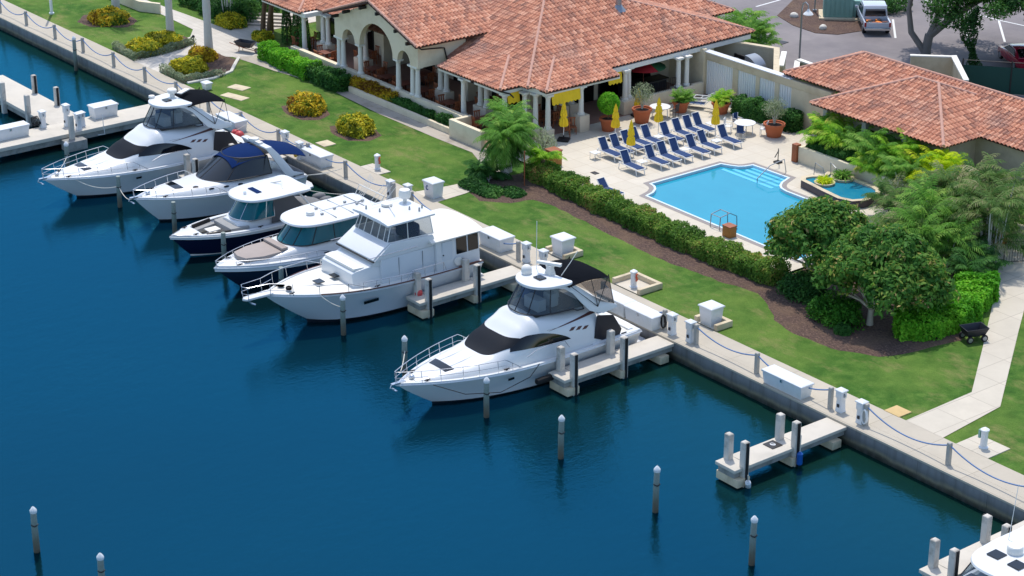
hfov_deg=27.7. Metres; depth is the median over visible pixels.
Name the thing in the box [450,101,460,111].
wooden chair
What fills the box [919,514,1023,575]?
finger pier
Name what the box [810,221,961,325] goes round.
magnolia tree
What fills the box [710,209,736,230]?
pool handrail
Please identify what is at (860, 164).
areca palm
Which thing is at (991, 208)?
thicket palm
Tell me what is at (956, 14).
oak tree
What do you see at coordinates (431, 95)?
wooden chair
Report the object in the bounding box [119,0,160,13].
garden wall
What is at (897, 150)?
areca palm
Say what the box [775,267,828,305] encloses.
round shrub
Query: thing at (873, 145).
areca palm
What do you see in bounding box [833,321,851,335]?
round shrub
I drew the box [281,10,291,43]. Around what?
cypress tree
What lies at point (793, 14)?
rock
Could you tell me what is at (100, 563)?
mooring pile
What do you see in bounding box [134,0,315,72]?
plaza
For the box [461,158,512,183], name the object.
bird of paradise
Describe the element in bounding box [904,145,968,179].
areca palm
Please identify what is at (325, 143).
utility cover
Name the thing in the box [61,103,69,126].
power pedestal
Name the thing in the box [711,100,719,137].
closed umbrella
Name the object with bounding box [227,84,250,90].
stepping stone
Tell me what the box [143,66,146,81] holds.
quay post
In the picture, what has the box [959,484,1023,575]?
cruiser
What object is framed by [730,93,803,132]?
clipped hedge
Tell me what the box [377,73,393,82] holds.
wooden table
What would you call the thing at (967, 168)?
areca palm
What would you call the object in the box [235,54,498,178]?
walkway
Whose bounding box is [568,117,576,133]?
wooden chair
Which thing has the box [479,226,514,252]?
dock box
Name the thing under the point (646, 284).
kerb planter
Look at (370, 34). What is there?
glass door
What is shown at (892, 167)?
areca palm
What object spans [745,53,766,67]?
air duct
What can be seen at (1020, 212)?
thicket palm
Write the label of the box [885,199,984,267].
thicket palm
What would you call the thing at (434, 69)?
wooden chair
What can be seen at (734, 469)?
finger pier
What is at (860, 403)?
power pedestal
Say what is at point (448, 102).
wooden table
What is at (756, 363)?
quay post
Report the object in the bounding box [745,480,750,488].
fender
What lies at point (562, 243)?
utility box
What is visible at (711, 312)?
utility box
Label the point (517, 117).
feather palm
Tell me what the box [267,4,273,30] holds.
leaning palm
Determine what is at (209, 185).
express cruiser
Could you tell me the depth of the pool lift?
126.42 m
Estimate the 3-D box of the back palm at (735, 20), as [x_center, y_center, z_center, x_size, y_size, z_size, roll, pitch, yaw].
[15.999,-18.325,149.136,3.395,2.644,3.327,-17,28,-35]
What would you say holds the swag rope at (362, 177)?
hanging from the quay post at (345, 167)
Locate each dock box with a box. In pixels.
[0,121,29,140]
[87,100,118,119]
[215,111,247,131]
[300,145,333,168]
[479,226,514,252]
[595,288,635,317]
[623,301,661,330]
[761,364,814,399]
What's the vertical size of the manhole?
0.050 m
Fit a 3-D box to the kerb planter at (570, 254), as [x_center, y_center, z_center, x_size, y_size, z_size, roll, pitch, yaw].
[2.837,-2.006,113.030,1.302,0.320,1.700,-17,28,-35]
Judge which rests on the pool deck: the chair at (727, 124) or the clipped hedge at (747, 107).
the chair at (727, 124)
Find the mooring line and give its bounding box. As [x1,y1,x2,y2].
[296,168,341,175]
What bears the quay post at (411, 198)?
on the seawall
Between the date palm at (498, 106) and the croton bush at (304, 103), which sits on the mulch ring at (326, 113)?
the croton bush at (304, 103)
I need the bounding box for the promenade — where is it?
[1,0,1023,497]
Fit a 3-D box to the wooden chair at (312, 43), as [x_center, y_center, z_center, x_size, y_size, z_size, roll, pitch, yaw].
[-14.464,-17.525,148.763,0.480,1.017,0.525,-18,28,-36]
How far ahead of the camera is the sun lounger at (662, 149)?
126.68 m
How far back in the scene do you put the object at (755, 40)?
147.35 m
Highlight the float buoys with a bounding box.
[231,123,248,136]
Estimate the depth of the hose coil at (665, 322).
103.41 m
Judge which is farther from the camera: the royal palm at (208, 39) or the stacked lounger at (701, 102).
the royal palm at (208, 39)
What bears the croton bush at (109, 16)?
on the mulch ring at (83, 20)
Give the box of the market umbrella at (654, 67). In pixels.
[631,62,665,81]
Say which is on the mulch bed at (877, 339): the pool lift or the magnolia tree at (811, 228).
the magnolia tree at (811, 228)
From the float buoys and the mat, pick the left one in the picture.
the float buoys
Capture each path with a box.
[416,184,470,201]
[906,240,1023,436]
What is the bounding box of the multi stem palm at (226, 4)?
[221,0,232,11]
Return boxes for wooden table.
[318,49,333,58]
[366,65,383,76]
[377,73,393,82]
[401,80,409,90]
[420,70,430,84]
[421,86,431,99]
[439,99,456,107]
[475,115,492,130]
[539,110,555,123]
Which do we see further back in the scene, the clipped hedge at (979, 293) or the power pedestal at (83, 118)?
the power pedestal at (83, 118)
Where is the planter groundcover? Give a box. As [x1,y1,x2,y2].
[805,138,920,183]
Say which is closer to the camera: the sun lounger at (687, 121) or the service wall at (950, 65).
the sun lounger at (687, 121)
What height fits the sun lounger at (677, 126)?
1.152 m
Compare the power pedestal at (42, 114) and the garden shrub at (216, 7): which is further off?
the garden shrub at (216, 7)
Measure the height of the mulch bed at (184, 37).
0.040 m
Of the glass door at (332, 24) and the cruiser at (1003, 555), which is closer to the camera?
the cruiser at (1003, 555)
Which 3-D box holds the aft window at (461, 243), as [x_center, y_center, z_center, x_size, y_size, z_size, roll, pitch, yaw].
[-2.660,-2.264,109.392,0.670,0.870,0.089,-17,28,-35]
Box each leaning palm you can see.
[260,2,266,30]
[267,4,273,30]
[272,8,273,31]
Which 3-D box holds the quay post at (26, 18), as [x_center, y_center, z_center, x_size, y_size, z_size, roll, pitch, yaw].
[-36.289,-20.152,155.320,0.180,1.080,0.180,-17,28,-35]
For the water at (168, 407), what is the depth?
93.73 m
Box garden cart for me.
[959,322,989,343]
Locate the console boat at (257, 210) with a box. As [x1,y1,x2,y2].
[169,175,332,255]
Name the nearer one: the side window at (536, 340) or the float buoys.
the side window at (536, 340)
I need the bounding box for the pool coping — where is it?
[639,161,872,262]
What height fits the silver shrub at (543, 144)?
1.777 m
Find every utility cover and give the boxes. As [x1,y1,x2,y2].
[220,92,248,100]
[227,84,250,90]
[316,140,335,146]
[884,405,911,416]
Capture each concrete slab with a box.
[360,163,390,174]
[956,434,1009,458]
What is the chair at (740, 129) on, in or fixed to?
on the pool deck
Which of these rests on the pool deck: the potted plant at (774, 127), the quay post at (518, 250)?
the potted plant at (774, 127)
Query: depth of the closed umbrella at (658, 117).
130.73 m
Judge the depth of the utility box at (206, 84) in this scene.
140.43 m
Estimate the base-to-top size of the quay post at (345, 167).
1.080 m
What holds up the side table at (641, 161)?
on the pool deck
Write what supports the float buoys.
hanging from the dock box at (237, 121)
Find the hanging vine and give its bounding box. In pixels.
[960,6,982,65]
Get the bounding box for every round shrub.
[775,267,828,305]
[805,289,865,331]
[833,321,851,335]
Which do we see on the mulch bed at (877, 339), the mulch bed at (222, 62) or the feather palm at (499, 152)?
the feather palm at (499, 152)
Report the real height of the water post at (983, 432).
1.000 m
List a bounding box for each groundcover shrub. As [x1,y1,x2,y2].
[457,176,487,189]
[468,182,503,198]
[503,185,527,198]
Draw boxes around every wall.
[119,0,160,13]
[704,49,835,129]
[714,41,779,71]
[779,51,786,72]
[791,142,1023,244]
[794,60,799,67]
[796,58,811,65]
[910,54,968,80]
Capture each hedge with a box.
[112,37,195,60]
[159,63,225,83]
[257,39,321,80]
[304,61,351,92]
[349,75,399,101]
[387,94,435,119]
[434,112,456,126]
[523,159,791,286]
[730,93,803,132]
[891,268,1000,341]
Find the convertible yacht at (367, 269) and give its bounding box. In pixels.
[241,188,483,322]
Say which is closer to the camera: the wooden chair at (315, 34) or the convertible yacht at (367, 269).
the convertible yacht at (367, 269)
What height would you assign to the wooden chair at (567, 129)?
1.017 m
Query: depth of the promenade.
103.34 m
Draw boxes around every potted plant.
[597,91,619,131]
[629,82,655,123]
[669,86,696,113]
[707,88,734,114]
[761,96,788,137]
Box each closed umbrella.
[557,101,570,142]
[607,104,621,141]
[626,120,635,157]
[630,91,642,116]
[654,97,662,132]
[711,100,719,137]
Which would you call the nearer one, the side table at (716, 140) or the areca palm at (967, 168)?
the areca palm at (967, 168)
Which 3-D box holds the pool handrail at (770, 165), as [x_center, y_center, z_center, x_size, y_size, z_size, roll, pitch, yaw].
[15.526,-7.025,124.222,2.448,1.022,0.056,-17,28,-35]
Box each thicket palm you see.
[860,171,918,218]
[867,201,945,238]
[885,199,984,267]
[892,173,979,242]
[904,160,976,220]
[940,176,1023,265]
[942,234,1012,278]
[943,151,1023,244]
[1011,205,1023,239]
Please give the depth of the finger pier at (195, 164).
124.88 m
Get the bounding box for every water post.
[374,153,380,169]
[629,269,637,287]
[978,427,989,449]
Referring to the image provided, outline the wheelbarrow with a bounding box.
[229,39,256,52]
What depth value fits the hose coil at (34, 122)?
133.33 m
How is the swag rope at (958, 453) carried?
hanging from the quay post at (948, 454)
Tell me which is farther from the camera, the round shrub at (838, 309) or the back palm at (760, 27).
the back palm at (760, 27)
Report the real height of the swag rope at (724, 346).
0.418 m
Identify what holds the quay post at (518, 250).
on the seawall
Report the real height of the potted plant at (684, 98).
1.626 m
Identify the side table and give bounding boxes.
[590,150,600,160]
[636,159,647,165]
[653,134,664,139]
[711,138,721,146]
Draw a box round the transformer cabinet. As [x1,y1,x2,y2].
[818,0,860,20]
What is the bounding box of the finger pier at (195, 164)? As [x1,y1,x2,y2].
[177,143,286,177]
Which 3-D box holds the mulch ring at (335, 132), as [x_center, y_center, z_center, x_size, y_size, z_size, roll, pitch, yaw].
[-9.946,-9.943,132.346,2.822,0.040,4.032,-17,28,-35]
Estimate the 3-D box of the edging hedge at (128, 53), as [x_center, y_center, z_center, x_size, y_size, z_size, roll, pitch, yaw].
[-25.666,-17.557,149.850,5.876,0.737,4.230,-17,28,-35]
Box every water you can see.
[0,29,1005,575]
[651,167,805,257]
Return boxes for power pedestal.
[37,109,46,127]
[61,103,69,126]
[73,111,82,129]
[78,110,85,126]
[280,130,289,142]
[294,140,304,159]
[385,179,395,198]
[402,183,412,190]
[521,241,531,262]
[537,248,548,264]
[666,311,678,335]
[684,319,696,342]
[835,387,848,412]
[855,398,868,424]
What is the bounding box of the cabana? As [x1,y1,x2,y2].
[781,51,1023,184]
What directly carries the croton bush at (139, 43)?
on the mulch bed at (184, 37)
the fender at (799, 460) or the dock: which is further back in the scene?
the dock
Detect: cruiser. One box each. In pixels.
[128,135,313,220]
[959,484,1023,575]
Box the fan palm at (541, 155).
[523,141,566,172]
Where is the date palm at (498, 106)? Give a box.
[481,96,537,142]
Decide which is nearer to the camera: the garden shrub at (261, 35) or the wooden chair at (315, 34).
the wooden chair at (315, 34)
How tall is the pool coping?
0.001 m
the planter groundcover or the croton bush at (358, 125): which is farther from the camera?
the croton bush at (358, 125)
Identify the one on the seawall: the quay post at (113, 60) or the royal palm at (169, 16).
the quay post at (113, 60)
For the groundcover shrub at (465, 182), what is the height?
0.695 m
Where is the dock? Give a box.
[0,74,159,156]
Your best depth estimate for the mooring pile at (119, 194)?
122.11 m
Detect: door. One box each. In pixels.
[330,18,346,41]
[367,31,373,50]
[423,65,434,70]
[442,240,451,261]
[492,91,507,102]
[509,90,522,107]
[542,96,556,109]
[574,85,593,102]
[598,73,622,97]
[631,72,650,79]
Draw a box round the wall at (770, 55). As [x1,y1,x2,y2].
[714,41,779,71]
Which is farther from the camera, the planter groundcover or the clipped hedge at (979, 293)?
the planter groundcover
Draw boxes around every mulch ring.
[77,15,136,27]
[281,105,329,119]
[330,125,381,140]
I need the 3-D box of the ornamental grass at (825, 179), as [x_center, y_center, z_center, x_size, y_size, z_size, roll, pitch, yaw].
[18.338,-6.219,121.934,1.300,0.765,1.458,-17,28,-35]
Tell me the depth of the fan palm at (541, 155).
123.33 m
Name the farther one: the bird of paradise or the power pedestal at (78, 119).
the power pedestal at (78, 119)
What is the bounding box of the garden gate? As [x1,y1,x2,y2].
[1003,241,1023,261]
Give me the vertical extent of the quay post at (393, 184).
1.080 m
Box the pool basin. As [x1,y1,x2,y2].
[645,163,873,259]
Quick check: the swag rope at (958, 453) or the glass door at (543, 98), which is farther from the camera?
the glass door at (543, 98)
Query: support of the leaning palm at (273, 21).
on the lawn at (923, 380)
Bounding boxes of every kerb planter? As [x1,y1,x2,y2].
[545,245,582,258]
[612,272,662,295]
[694,314,732,331]
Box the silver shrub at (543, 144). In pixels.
[530,126,557,150]
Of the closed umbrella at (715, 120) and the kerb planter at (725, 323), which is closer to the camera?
the kerb planter at (725, 323)
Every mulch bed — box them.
[114,34,194,59]
[162,53,239,82]
[470,173,977,356]
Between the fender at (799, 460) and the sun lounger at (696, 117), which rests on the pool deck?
the sun lounger at (696, 117)
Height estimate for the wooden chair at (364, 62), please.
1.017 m
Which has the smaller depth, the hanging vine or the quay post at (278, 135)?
the quay post at (278, 135)
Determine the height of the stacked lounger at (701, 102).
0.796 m
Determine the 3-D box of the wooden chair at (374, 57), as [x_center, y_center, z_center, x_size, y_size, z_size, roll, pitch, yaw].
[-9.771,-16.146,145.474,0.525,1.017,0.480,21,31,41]
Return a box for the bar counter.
[616,74,668,98]
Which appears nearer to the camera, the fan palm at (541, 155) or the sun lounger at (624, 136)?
the fan palm at (541, 155)
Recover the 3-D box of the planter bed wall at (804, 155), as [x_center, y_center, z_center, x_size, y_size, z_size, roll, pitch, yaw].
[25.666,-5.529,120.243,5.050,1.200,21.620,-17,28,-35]
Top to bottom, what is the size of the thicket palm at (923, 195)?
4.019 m
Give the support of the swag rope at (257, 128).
hanging from the quay post
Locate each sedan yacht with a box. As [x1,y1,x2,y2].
[38,87,244,196]
[390,225,644,403]
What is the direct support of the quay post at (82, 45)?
on the seawall
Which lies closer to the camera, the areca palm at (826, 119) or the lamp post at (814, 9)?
the areca palm at (826, 119)
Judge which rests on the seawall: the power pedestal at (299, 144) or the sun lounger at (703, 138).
the power pedestal at (299, 144)
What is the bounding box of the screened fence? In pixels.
[962,58,1023,94]
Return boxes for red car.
[998,43,1023,67]
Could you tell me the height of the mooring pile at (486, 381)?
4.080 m
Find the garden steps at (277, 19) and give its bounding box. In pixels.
[247,12,294,26]
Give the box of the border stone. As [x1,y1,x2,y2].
[187,56,239,83]
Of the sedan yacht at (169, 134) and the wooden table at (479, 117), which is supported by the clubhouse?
the wooden table at (479, 117)
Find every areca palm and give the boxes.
[796,111,859,143]
[809,117,864,149]
[832,124,884,157]
[844,127,901,170]
[846,150,889,177]
[864,127,937,172]
[876,154,932,187]
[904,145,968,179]
[943,161,976,186]
[972,167,1023,207]
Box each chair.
[291,35,300,45]
[308,36,313,49]
[311,31,316,46]
[316,44,325,57]
[328,50,336,61]
[363,60,373,75]
[369,50,376,63]
[370,45,379,60]
[376,68,385,81]
[378,61,387,72]
[426,88,434,101]
[427,66,436,82]
[438,94,447,106]
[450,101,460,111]
[453,94,460,111]
[471,116,481,129]
[473,110,482,125]
[538,104,543,121]
[538,111,544,125]
[551,105,561,120]
[551,111,559,126]
[564,122,570,134]
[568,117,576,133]
[670,103,679,117]
[723,117,731,133]
[732,112,741,127]
[737,125,745,137]
[760,121,768,135]
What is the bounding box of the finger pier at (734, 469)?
[715,412,846,488]
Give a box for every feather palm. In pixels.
[473,113,536,178]
[491,106,540,172]
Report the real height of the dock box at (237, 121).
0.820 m
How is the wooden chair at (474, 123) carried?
on the clubhouse
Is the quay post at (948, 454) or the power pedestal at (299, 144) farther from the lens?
the power pedestal at (299, 144)
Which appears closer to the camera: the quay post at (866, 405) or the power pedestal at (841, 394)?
the quay post at (866, 405)
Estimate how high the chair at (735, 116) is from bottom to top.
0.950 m
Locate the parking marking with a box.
[756,0,1023,41]
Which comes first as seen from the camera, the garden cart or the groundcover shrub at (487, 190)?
the garden cart
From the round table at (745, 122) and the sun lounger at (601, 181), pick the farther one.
the round table at (745, 122)
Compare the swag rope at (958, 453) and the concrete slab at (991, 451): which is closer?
the swag rope at (958, 453)
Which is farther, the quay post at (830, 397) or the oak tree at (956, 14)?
the oak tree at (956, 14)
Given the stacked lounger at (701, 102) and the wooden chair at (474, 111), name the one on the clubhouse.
the wooden chair at (474, 111)
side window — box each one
[138,143,191,156]
[510,333,570,351]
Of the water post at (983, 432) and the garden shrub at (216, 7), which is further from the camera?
the garden shrub at (216, 7)
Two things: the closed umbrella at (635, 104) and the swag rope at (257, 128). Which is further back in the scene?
the closed umbrella at (635, 104)
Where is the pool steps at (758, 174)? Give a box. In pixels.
[721,168,784,187]
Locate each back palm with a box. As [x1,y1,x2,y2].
[718,13,755,40]
[724,7,768,24]
[739,16,780,39]
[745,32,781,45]
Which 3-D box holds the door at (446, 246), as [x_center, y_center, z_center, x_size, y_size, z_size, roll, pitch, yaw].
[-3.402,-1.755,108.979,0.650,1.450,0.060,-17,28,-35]
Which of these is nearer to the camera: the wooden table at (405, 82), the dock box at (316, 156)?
the dock box at (316, 156)
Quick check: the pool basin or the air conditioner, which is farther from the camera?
the air conditioner
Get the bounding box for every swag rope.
[83,40,110,55]
[113,54,142,70]
[145,69,173,83]
[241,114,275,132]
[346,163,385,185]
[697,328,754,355]
[759,356,827,390]
[868,407,946,445]
[951,446,1023,486]
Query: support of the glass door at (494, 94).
in the clubhouse
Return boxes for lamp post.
[798,2,812,57]
[812,0,816,11]
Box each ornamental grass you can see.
[814,174,833,184]
[831,169,854,181]
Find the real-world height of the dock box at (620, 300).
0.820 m
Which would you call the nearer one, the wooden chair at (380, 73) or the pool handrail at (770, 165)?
the pool handrail at (770, 165)
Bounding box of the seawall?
[0,12,1023,525]
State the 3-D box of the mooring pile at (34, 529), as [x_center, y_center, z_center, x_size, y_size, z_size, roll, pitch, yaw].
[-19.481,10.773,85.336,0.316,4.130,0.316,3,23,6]
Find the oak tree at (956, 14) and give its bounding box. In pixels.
[906,0,1023,54]
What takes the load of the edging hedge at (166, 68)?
on the mulch bed at (222, 62)
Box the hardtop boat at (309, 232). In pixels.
[214,174,396,287]
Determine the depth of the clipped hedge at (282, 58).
144.59 m
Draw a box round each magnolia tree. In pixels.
[763,194,868,272]
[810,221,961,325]
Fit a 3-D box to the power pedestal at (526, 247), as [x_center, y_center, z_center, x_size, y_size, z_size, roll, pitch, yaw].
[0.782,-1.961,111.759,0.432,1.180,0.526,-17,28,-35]
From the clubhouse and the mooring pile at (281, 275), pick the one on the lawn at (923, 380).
the clubhouse
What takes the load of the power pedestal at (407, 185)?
on the promenade
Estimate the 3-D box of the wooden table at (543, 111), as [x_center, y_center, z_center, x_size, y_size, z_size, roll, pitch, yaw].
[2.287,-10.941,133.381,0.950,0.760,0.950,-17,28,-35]
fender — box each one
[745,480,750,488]
[796,435,802,465]
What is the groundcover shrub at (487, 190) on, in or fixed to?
on the mulch bed at (877, 339)
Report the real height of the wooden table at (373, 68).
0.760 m
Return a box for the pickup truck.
[855,0,890,32]
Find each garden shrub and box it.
[177,0,214,9]
[196,0,229,18]
[214,11,247,28]
[224,0,261,22]
[228,0,279,12]
[251,29,274,42]
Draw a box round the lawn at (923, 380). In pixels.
[5,0,1023,489]
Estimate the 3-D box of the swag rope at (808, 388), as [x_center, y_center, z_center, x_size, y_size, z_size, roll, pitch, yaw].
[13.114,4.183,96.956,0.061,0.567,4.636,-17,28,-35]
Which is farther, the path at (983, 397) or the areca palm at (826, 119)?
the areca palm at (826, 119)
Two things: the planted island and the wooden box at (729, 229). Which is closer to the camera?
the wooden box at (729, 229)
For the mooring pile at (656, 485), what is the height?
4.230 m
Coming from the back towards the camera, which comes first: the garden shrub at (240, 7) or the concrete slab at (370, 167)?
the garden shrub at (240, 7)
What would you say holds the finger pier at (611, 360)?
in the water at (168, 407)
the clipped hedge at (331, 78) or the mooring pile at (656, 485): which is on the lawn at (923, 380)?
the clipped hedge at (331, 78)
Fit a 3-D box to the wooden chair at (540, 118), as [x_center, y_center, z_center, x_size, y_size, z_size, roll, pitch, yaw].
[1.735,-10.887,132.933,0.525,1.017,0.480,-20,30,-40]
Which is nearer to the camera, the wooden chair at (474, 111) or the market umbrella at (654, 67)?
the wooden chair at (474, 111)
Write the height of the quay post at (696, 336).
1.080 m
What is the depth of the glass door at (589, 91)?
137.49 m
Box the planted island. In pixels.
[777,0,888,34]
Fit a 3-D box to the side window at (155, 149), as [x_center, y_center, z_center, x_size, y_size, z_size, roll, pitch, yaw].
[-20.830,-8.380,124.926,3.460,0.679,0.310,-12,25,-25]
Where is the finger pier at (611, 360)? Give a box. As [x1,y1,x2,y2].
[548,329,673,396]
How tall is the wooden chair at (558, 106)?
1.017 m
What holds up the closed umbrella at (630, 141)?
on the pool deck
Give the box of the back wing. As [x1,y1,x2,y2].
[650,0,734,17]
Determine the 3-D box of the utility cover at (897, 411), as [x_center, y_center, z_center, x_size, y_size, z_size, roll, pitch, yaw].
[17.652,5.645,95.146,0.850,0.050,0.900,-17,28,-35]
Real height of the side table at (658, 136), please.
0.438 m
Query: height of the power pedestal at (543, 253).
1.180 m
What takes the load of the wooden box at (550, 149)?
on the pool deck
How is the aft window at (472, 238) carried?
in the convertible yacht at (367, 269)
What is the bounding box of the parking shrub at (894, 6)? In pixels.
[883,0,912,14]
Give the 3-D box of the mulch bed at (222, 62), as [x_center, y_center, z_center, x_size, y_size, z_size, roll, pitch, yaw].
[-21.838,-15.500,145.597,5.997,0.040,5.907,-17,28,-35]
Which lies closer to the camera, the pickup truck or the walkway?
the walkway
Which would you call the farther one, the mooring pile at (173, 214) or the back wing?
the back wing
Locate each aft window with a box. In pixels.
[456,236,466,253]
[467,232,477,250]
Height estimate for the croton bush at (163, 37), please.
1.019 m
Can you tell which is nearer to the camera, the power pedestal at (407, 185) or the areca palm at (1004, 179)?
the areca palm at (1004, 179)
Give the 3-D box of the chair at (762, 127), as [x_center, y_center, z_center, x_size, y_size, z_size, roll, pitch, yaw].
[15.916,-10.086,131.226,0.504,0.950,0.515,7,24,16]
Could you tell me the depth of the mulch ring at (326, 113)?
135.35 m
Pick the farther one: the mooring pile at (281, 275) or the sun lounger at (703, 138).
the sun lounger at (703, 138)
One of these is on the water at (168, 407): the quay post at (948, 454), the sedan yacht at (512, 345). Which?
the sedan yacht at (512, 345)
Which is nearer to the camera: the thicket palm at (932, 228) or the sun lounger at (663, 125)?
the thicket palm at (932, 228)
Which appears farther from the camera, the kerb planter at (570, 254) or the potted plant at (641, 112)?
the potted plant at (641, 112)
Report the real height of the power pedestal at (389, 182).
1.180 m
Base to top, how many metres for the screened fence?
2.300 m
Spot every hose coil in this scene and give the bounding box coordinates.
[31,116,39,125]
[660,315,666,327]
[861,409,867,423]
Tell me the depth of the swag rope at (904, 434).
91.99 m
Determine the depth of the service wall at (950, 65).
139.86 m
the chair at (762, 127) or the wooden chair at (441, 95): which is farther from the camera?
the wooden chair at (441, 95)
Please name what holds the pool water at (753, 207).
in the pool basin
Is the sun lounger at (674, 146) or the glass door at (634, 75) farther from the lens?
the glass door at (634, 75)
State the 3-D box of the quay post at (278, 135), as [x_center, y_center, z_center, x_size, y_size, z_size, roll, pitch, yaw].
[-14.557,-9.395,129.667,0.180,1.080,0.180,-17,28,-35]
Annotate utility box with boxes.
[200,80,212,89]
[422,176,444,198]
[550,232,575,255]
[698,300,724,326]
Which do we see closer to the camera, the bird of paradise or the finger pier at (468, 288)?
the finger pier at (468, 288)
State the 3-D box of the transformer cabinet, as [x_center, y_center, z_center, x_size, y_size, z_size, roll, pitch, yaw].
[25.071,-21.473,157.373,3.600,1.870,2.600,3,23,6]
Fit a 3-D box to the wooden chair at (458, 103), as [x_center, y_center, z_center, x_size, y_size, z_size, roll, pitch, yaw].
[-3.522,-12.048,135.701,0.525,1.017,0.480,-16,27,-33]
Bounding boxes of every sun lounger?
[596,136,620,161]
[596,177,624,194]
[608,133,634,156]
[618,149,645,175]
[619,129,644,154]
[628,126,654,149]
[640,124,661,149]
[643,144,669,170]
[655,140,681,166]
[658,121,684,144]
[667,137,693,163]
[670,117,696,140]
[682,114,706,139]
[684,133,710,159]
[691,112,716,136]
[695,129,722,154]
[716,123,742,149]
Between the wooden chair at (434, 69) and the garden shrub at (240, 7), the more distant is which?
the garden shrub at (240, 7)
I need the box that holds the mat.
[763,440,782,448]
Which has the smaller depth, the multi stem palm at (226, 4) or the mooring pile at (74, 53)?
the mooring pile at (74, 53)
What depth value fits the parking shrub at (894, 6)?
158.04 m
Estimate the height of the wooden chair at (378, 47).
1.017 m
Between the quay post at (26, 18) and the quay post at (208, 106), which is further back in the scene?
the quay post at (26, 18)
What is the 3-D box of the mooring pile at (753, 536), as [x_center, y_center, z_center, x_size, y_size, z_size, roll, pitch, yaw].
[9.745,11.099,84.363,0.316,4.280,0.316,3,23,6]
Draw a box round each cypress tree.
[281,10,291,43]
[291,14,301,46]
[299,17,310,50]
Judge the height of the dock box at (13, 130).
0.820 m
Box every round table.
[650,103,670,117]
[734,119,755,135]
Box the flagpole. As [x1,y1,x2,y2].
[49,0,53,13]
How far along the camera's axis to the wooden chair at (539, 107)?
133.85 m
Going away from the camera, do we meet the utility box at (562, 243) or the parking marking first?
the utility box at (562, 243)
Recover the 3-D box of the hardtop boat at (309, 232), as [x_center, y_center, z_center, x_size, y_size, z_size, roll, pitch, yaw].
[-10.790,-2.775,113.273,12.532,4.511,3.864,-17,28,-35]
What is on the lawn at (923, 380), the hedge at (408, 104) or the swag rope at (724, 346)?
the hedge at (408, 104)
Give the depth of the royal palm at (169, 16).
151.22 m
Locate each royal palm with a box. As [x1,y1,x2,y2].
[111,0,119,7]
[164,0,173,30]
[202,0,212,48]
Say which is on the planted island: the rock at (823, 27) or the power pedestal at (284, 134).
the rock at (823, 27)
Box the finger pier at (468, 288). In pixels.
[406,258,520,318]
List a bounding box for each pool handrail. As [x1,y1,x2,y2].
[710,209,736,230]
[757,159,785,182]
[813,162,836,176]
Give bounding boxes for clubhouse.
[262,0,755,149]
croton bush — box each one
[86,5,131,26]
[125,36,165,56]
[144,30,183,45]
[168,55,208,74]
[188,43,218,61]
[286,90,327,116]
[335,111,376,138]
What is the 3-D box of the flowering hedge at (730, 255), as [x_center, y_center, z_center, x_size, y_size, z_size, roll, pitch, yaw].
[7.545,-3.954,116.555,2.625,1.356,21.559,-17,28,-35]
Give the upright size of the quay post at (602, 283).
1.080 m
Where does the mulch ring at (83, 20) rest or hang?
on the lawn at (923, 380)
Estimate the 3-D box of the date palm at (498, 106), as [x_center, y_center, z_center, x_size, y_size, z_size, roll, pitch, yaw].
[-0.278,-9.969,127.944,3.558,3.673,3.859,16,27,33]
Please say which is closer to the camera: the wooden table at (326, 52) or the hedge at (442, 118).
the hedge at (442, 118)
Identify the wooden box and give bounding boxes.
[544,146,562,164]
[722,222,736,238]
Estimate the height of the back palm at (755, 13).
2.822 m
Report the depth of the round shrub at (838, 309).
103.92 m
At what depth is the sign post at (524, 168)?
122.52 m
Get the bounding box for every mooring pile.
[29,506,39,552]
[64,141,69,166]
[72,36,77,70]
[96,553,104,575]
[116,175,121,207]
[171,201,176,232]
[221,232,226,259]
[278,266,283,281]
[340,294,345,335]
[401,335,407,376]
[483,377,489,417]
[558,415,564,458]
[652,466,660,512]
[748,515,757,565]
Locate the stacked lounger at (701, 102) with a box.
[689,93,713,104]
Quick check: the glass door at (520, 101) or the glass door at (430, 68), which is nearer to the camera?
the glass door at (520, 101)
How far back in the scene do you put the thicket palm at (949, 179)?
115.33 m
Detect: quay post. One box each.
[24,11,27,24]
[52,24,56,38]
[81,37,84,51]
[111,52,115,66]
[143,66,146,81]
[206,102,210,111]
[276,129,280,140]
[343,160,347,177]
[391,182,395,197]
[409,191,413,201]
[516,241,520,259]
[601,280,605,288]
[662,309,667,329]
[693,324,698,344]
[754,352,759,373]
[827,386,833,408]
[863,403,869,425]
[945,442,952,465]
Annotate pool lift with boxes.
[773,148,782,163]
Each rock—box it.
[790,12,798,17]
[819,24,826,29]
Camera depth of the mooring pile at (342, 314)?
105.05 m
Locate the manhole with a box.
[769,39,787,44]
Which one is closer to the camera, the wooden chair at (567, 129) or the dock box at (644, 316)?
the dock box at (644, 316)
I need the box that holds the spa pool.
[800,171,879,207]
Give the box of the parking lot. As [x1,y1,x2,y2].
[710,0,1023,97]
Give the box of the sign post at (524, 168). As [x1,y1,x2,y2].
[524,151,524,185]
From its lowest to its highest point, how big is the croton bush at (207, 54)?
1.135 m
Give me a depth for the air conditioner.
139.79 m
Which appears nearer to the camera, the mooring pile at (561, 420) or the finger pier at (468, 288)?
the mooring pile at (561, 420)
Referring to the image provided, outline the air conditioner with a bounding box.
[734,53,744,60]
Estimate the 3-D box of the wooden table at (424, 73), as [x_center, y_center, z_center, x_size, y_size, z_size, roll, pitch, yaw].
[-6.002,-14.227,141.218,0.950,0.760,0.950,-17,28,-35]
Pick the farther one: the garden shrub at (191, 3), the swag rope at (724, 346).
the garden shrub at (191, 3)
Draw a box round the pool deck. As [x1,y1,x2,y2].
[519,95,889,270]
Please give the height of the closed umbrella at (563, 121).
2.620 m
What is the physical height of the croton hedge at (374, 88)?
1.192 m

